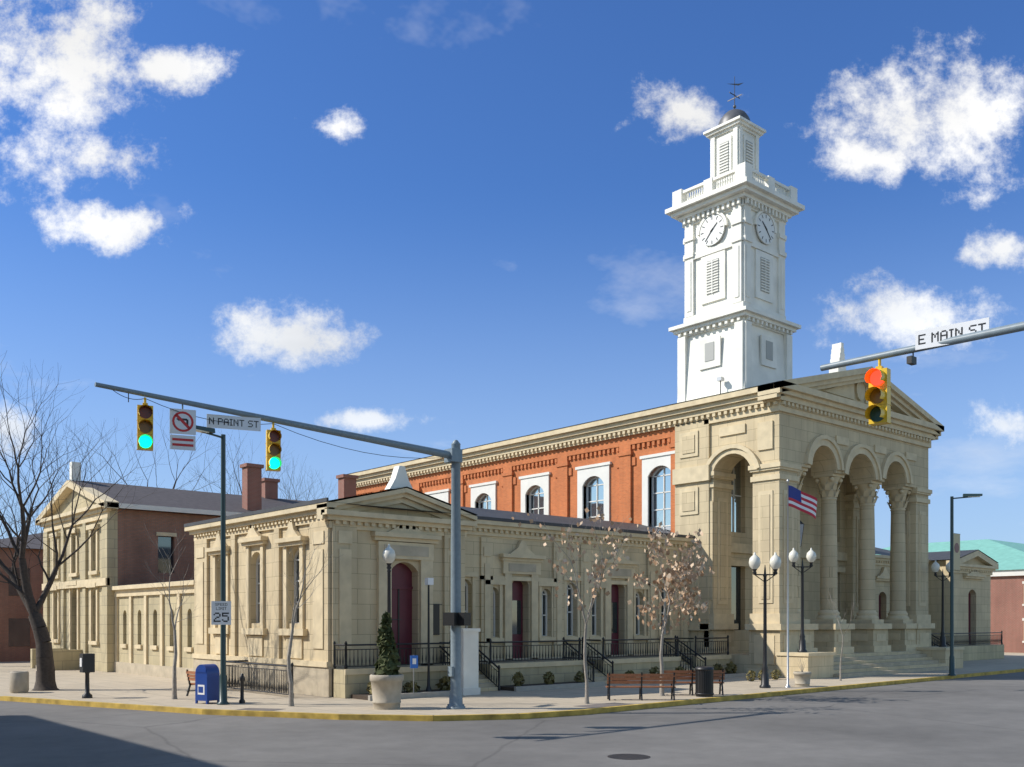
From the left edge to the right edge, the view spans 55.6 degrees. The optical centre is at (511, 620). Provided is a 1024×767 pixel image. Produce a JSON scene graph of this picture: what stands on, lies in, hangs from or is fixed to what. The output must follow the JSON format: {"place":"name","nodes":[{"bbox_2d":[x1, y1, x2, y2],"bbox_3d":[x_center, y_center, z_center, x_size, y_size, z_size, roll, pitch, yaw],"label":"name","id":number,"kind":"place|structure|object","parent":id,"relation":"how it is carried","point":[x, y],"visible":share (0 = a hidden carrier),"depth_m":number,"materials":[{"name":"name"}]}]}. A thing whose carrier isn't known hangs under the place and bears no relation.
{"place":"outdoors","nodes":[
{"label":"outdoors","id":0,"kind":"place"},
{"bbox_2d":[0,470,66,538],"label":"tree","id":1,"kind":"object","parent":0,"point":[19,508],"visible":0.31,"depth_m":81.03,"materials":[{"name":"brown plant"}]},
{"bbox_2d":[181,431,319,499],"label":"tree","id":2,"kind":"object","parent":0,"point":[239,485],"visible":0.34,"depth_m":76.25,"materials":[{"name":"brown plant"}]},
{"bbox_2d":[0,672,1023,766],"bbox_3d":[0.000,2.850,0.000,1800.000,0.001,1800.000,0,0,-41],"label":"asphalt ground","id":3,"kind":"structure","parent":0,"point":[976,721],"depth_m":23.88,"materials":[{"name":"grey asphalt"}]},
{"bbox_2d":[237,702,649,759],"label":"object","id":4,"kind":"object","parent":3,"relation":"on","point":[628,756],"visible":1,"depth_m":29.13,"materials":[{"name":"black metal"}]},
{"bbox_2d":[0,668,1023,720],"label":"kerb","id":5,"kind":"structure","parent":3,"relation":"on","point":[389,717],"depth_m":30.37,"materials":[{"name":"concrete"}]},
{"bbox_2d":[820,317,1023,425],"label":"traffic signal mast","id":6,"kind":"object","parent":3,"relation":"on","point":[878,395],"visible":1,"depth_m":18.60,"materials":[{"name":"metal"}]},
{"bbox_2d":[0,652,1023,714],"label":"sidewalk","id":7,"kind":"structure","parent":0,"point":[115,687],"depth_m":35.50,"materials":[{"name":"concrete"}]},
{"bbox_2d":[9,671,28,692],"bbox_3d":[-18.496,2.300,36.415,0.680,0.800,0.680,0,0,-41],"label":"concrete bin","id":8,"kind":"object","parent":7,"relation":"on","point":[18,681],"visible":1,"depth_m":36.15,"materials":[{"name":"beige concrete"}]},
{"bbox_2d":[0,351,166,690],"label":"tree","id":9,"kind":"object","parent":7,"relation":"on","point":[45,676],"visible":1,"depth_m":37.60,"materials":[{"name":"brown plant"}]},
{"bbox_2d":[80,653,94,697],"bbox_3d":[-14.848,1.925,33.891,0.420,1.550,0.360,0,0,-41],"label":"parking meter","id":10,"kind":"object","parent":7,"relation":"on","point":[87,663],"visible":1,"depth_m":33.80,"materials":[{"name":"black metal"}]},
{"bbox_2d":[32,409,233,490],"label":"tree","id":11,"kind":"object","parent":7,"relation":"on","point":[137,459],"visible":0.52,"depth_m":68.87,"materials":[{"name":"brown plant"}]},
{"bbox_2d":[144,530,201,698],"bbox_3d":[-11.780,-0.305,34.059,1.722,6.109,2.944,0,0,1],"label":"young tree","id":12,"kind":"object","parent":7,"relation":"on","point":[174,686],"visible":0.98,"depth_m":33.49,"materials":[{"name":"brown plant"}]},
{"bbox_2d":[186,669,194,695],"bbox_3d":[-10.955,2.225,34.479,1.600,0.950,0.580,0,0,44],"label":"bench","id":13,"kind":"object","parent":7,"relation":"on","point":[189,674],"visible":0.17,"depth_m":34.78,"materials":[{"name":"brown wood"}]},
{"bbox_2d":[30,462,357,680],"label":"background building","id":14,"kind":"structure","parent":7,"relation":"on","point":[106,603],"depth_m":52.79,"materials":[{"name":"yellow stone"}]},
{"bbox_2d":[195,664,219,703],"bbox_3d":[-9.963,2.060,31.717,0.565,1.280,0.535,0,0,32],"label":"mail box","id":15,"kind":"object","parent":7,"relation":"on","point":[207,683],"visible":0.96,"depth_m":31.54,"materials":[{"name":"blue metal"}]},
{"bbox_2d":[196,425,230,704],"bbox_3d":[-9.623,-1.700,30.796,0.420,8.800,1.548,0,0,33],"label":"street light","id":16,"kind":"object","parent":7,"relation":"on","point":[221,613],"visible":0.98,"depth_m":31.21,"materials":[{"name":"grey metal"}]},
{"bbox_2d":[239,673,244,703],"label":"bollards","id":17,"kind":"object","parent":7,"relation":"on","point":[242,680],"visible":1,"depth_m":31.67,"materials":[{"name":"black metal"}]},
{"bbox_2d":[226,660,293,694],"bbox_3d":[-9.070,2.080,36.410,1.330,1.240,5.730,0,0,-41],"label":"areaway fence","id":18,"kind":"object","parent":7,"relation":"on","point":[232,683],"visible":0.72,"depth_m":35.95,"materials":[{"name":"black metal"}]},
{"bbox_2d":[94,382,470,708],"bbox_3d":[-5.575,-1.452,26.341,11.034,8.305,0.756,0,0,-41],"label":"traffic signal mast","id":19,"kind":"object","parent":7,"relation":"on","point":[182,421],"visible":1,"depth_m":26.07,"materials":[{"name":"grey metal"}]},
{"bbox_2d":[265,455,336,500],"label":"tree","id":20,"kind":"object","parent":7,"relation":"on","point":[300,485],"visible":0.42,"depth_m":86.30,"materials":[{"name":"brown plant"}]},
{"bbox_2d":[281,515,341,705],"bbox_3d":[-6.428,-0.275,30.589,1.869,6.050,2.020,0,0,-41],"label":"young tree","id":21,"kind":"object","parent":7,"relation":"on","point":[291,695],"visible":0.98,"depth_m":30.65,"materials":[{"name":"brown plant"}]},
{"bbox_2d":[370,611,403,709],"bbox_3d":[-3.850,1.190,29.817,1.040,3.020,1.040,0,0,-41],"label":"planter","id":22,"kind":"object","parent":7,"relation":"on","point":[386,678],"visible":1,"depth_m":29.55,"materials":[{"name":"concrete"}]},
{"bbox_2d":[410,655,417,692],"bbox_3d":[-3.462,1.880,34.244,0.300,1.360,0.076,0,0,-31],"label":"accessible parking sign","id":23,"kind":"object","parent":7,"relation":"on","point":[413,661],"visible":0.85,"depth_m":34.23,"materials":[{"name":"blue metal"}]},
{"bbox_2d":[184,466,693,696],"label":"courthouse wing","id":24,"kind":"structure","parent":7,"relation":"on","point":[510,577],"depth_m":38.35,"materials":[{"name":"beige stone"}]},
{"bbox_2d":[184,487,694,538],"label":"wing roof","id":25,"kind":"structure","parent":24,"relation":"on","point":[502,516],"depth_m":44.35,"materials":[{"name":"metal"}]},
{"bbox_2d":[450,628,479,694],"bbox_3d":[-1.720,1.490,35.590,0.800,2.420,0.800,0,0,-41],"label":"utility cabinet","id":26,"kind":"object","parent":7,"relation":"on","point":[469,661],"depth_m":35.28,"materials":[{"name":"grey metal"}]},
{"bbox_2d":[0,533,1023,661],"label":"background buildings","id":27,"kind":"structure","parent":7,"relation":"on","point":[17,641],"depth_m":81.67,"materials":[{"name":"red brick"}]},
{"bbox_2d":[332,654,752,700],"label":"wing terrace","id":28,"kind":"structure","parent":7,"relation":"on","point":[352,683],"depth_m":38.94,"materials":[{"name":"beige stone"}]},
{"bbox_2d":[382,544,401,619],"bbox_3d":[-4.171,-0.065,34.115,0.838,5.250,0.470,0,0,-41],"label":"lamp post","id":29,"kind":"object","parent":28,"relation":"on","point":[389,555],"visible":0.62,"depth_m":33.94,"materials":[{"name":"black metal"}]},
{"bbox_2d":[425,578,441,691],"bbox_3d":[-2.823,0.505,35.357,0.771,4.110,0.240,0,0,-41],"label":"lamp post","id":30,"kind":"object","parent":28,"relation":"on","point":[429,581],"visible":1,"depth_m":35.15,"materials":[{"name":"black metal"}]},
{"bbox_2d":[333,635,728,690],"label":"wing railings","id":31,"kind":"object","parent":28,"relation":"on","point":[676,653],"visible":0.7,"depth_m":40.96,"materials":[{"name":"black metal"}]},
{"bbox_2d":[366,661,781,694],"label":"bed shrubs","id":32,"kind":"object","parent":7,"relation":"on","point":[548,676],"visible":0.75,"depth_m":39.18,"materials":[{"name":"green plant"}]},
{"bbox_2d":[511,506,637,703],"bbox_3d":[2.261,-0.503,30.364,3.333,6.505,3.341,0,0,-41],"label":"small tree","id":33,"kind":"object","parent":7,"relation":"on","point":[598,568],"visible":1,"depth_m":31.21,"materials":[{"name":"brown plant"}]},
{"bbox_2d":[349,382,846,653],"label":"courthouse","id":34,"kind":"structure","parent":7,"relation":"on","point":[647,467],"depth_m":54.63,"materials":[{"name":"orange brick"}]},
{"bbox_2d":[349,381,777,473],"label":"courthouse roof","id":35,"kind":"structure","parent":34,"relation":"attached to","point":[591,421],"depth_m":54.39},
{"bbox_2d":[665,76,804,402],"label":"clock tower","id":36,"kind":"structure","parent":34,"relation":"on","point":[736,330],"depth_m":56.05,"materials":[{"name":"white paint"}]},
{"bbox_2d":[606,672,676,700],"bbox_3d":[4.396,2.225,33.105,2.350,0.950,0.580,0,0,0],"label":"bench","id":37,"kind":"object","parent":7,"relation":"on","point":[642,676],"visible":1,"depth_m":32.88,"materials":[{"name":"brown wood"}]},
{"bbox_2d":[627,521,714,695],"bbox_3d":[5.705,-0.416,35.212,3.029,6.332,3.907,0,0,8],"label":"dry tree","id":38,"kind":"object","parent":7,"relation":"on","point":[672,574],"visible":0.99,"depth_m":34.87,"materials":[{"name":"brown plant"}]},
{"bbox_2d":[659,669,724,694],"bbox_3d":[6.535,2.225,35.369,2.350,0.950,0.580,0,0,0],"label":"bench","id":39,"kind":"object","parent":7,"relation":"on","point":[692,678],"visible":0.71,"depth_m":35.14,"materials":[{"name":"brown wood"}]},
{"bbox_2d":[695,666,713,696],"bbox_3d":[6.858,2.160,34.580,0.670,1.080,0.670,0,0,-41],"label":"litter bin","id":40,"kind":"object","parent":7,"relation":"on","point":[703,683],"visible":1,"depth_m":34.32,"materials":[{"name":"black metal"}]},
{"bbox_2d":[749,552,780,687],"bbox_3d":[10.171,-0.025,38.996,1.303,5.450,0.463,0,0,-1],"label":"lamp post","id":41,"kind":"object","parent":7,"relation":"on","point":[774,562],"visible":1,"depth_m":38.93,"materials":[{"name":"black metal"}]},
{"bbox_2d":[785,479,816,686],"bbox_3d":[11.796,-1.525,39.670,1.606,8.450,0.239,0,0,-28],"label":"flag pole","id":42,"kind":"object","parent":7,"relation":"on","point":[801,501],"visible":1,"depth_m":39.50,"materials":[{"name":"silver metal"}]},
{"bbox_2d":[793,658,811,686],"bbox_3d":[11.932,2.081,39.869,0.720,1.238,0.720,0,0,-41],"label":"planter","id":43,"kind":"object","parent":7,"relation":"on","point":[801,678],"visible":1,"depth_m":39.62,"materials":[{"name":"concrete"}]},
{"bbox_2d":[700,342,964,678],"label":"portico","id":44,"kind":"structure","parent":7,"relation":"on","point":[824,431],"depth_m":50.14,"materials":[{"name":"beige stone"}]},
{"bbox_2d":[800,521,803,546],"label":"wall lantern","id":45,"kind":"object","parent":44,"relation":"hanging from","point":[801,529],"visible":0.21,"depth_m":48.81,"materials":[{"name":"black metal"}]},
{"bbox_2d":[789,548,815,652],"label":"lamp post","id":46,"kind":"object","parent":44,"relation":"on","point":[794,556],"visible":1,"depth_m":45.91,"materials":[{"name":"black metal"}]},
{"bbox_2d":[931,560,949,646],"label":"lamp post","id":47,"kind":"object","parent":44,"relation":"on","point":[935,566],"visible":0.79,"depth_m":55.38,"materials":[{"name":"black metal"}]},
{"bbox_2d":[825,582,858,680],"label":"tree","id":48,"kind":"object","parent":7,"relation":"on","point":[841,632],"visible":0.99,"depth_m":43.35,"materials":[{"name":"brown plant"}]},
{"bbox_2d":[875,547,1003,660],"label":"building wing","id":49,"kind":"structure","parent":7,"relation":"on","point":[972,594],"depth_m":67.24,"materials":[{"name":"beige stone"}]},
{"bbox_2d":[931,631,1002,646],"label":"wing railings","id":50,"kind":"object","parent":49,"relation":"part of","point":[966,640],"visible":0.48,"depth_m":65.48,"materials":[{"name":"black metal"}]},
{"bbox_2d":[948,494,982,675],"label":"street light","id":51,"kind":"object","parent":7,"relation":"on","point":[954,551],"visible":1,"depth_m":47.58,"materials":[{"name":"grey metal"}]},
{"bbox_2d":[0,0,1023,548],"label":"sky","id":52,"kind":"structure","parent":0,"point":[427,223],"materials":[{"name":"blue"}]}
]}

